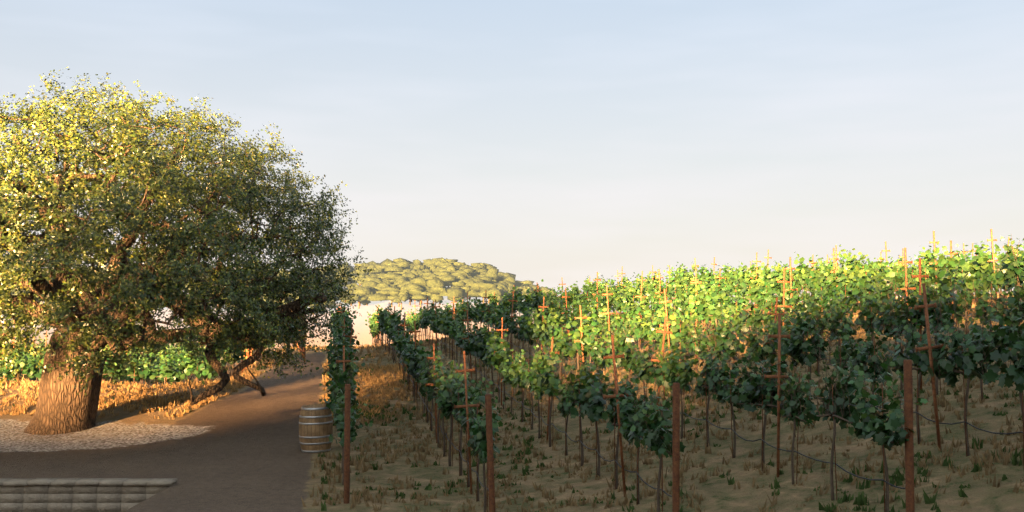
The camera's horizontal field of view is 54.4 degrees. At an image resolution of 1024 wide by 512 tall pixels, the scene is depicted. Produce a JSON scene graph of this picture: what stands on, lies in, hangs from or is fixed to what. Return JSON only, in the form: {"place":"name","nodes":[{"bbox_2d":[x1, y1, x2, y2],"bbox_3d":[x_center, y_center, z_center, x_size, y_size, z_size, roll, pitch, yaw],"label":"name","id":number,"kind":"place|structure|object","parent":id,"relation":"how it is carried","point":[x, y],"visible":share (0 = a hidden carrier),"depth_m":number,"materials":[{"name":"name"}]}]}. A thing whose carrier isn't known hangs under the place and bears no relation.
{"place":"outdoors","nodes":[
{"label":"outdoors","id":0,"kind":"place"},
{"bbox_2d":[0,283,1023,511],"bbox_3d":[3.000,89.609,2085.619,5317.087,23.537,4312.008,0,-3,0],"label":"terrain","id":1,"kind":"structure","parent":0,"point":[240,450],"depth_m":18.32,"materials":[{"name":"brown soil"}]},
{"bbox_2d":[0,478,176,511],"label":"retaining wall","id":2,"kind":"structure","parent":1,"relation":"on","point":[74,495],"depth_m":17.07,"materials":[{"name":"stone"}]},
{"bbox_2d":[0,67,377,434],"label":"oak tree","id":3,"kind":"object","parent":1,"relation":"on","point":[171,199],"depth_m":21.62,"materials":[{"name":"green plant"}]},
{"bbox_2d":[8,257,561,314],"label":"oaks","id":4,"kind":"object","parent":1,"relation":"on","point":[398,280],"depth_m":394.45,"materials":[{"name":"green plant"}]},
{"bbox_2d":[299,404,332,452],"bbox_3d":[-4.107,3.611,20.849,0.700,0.950,0.700,0,-1,-17],"label":"wine barrel","id":5,"kind":"object","parent":1,"relation":"on","point":[315,426],"visible":0.89,"depth_m":20.57,"materials":[{"name":"brown wood"}]},
{"bbox_2d":[1,229,1013,496],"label":"trellis posts","id":6,"kind":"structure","parent":1,"relation":"on","point":[779,335],"depth_m":20.21,"materials":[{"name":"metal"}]},
{"bbox_2d":[0,235,1023,511],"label":"vine","id":7,"kind":"object","parent":1,"relation":"on","point":[710,302],"depth_m":20.28,"materials":[{"name":"green plant"}]},
{"bbox_2d":[0,293,1023,511],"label":"grass tufts","id":8,"kind":"object","parent":1,"relation":"on","point":[379,380],"visible":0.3,"depth_m":18.86,"materials":[{"name":"plant"}]},
{"bbox_2d":[6,265,1023,511],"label":"vine stakes","id":9,"kind":"object","parent":1,"relation":"on","point":[646,395],"visible":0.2,"depth_m":18.09,"materials":[{"name":"brown wood"}]},
{"bbox_2d":[293,314,914,511],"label":"wooden posts","id":10,"kind":"object","parent":1,"relation":"on","point":[909,444],"visible":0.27,"depth_m":12.53,"materials":[{"name":"brown wood"}]},
{"bbox_2d":[214,291,1023,496],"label":"drip hose","id":11,"kind":"object","parent":1,"relation":"on","point":[710,422],"visible":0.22,"depth_m":15.77,"materials":[{"name":"black"}]},
{"bbox_2d":[0,0,1023,295],"label":"sky","id":12,"kind":"structure","parent":0,"point":[573,141],"materials":[{"name":"blue"}]}
]}

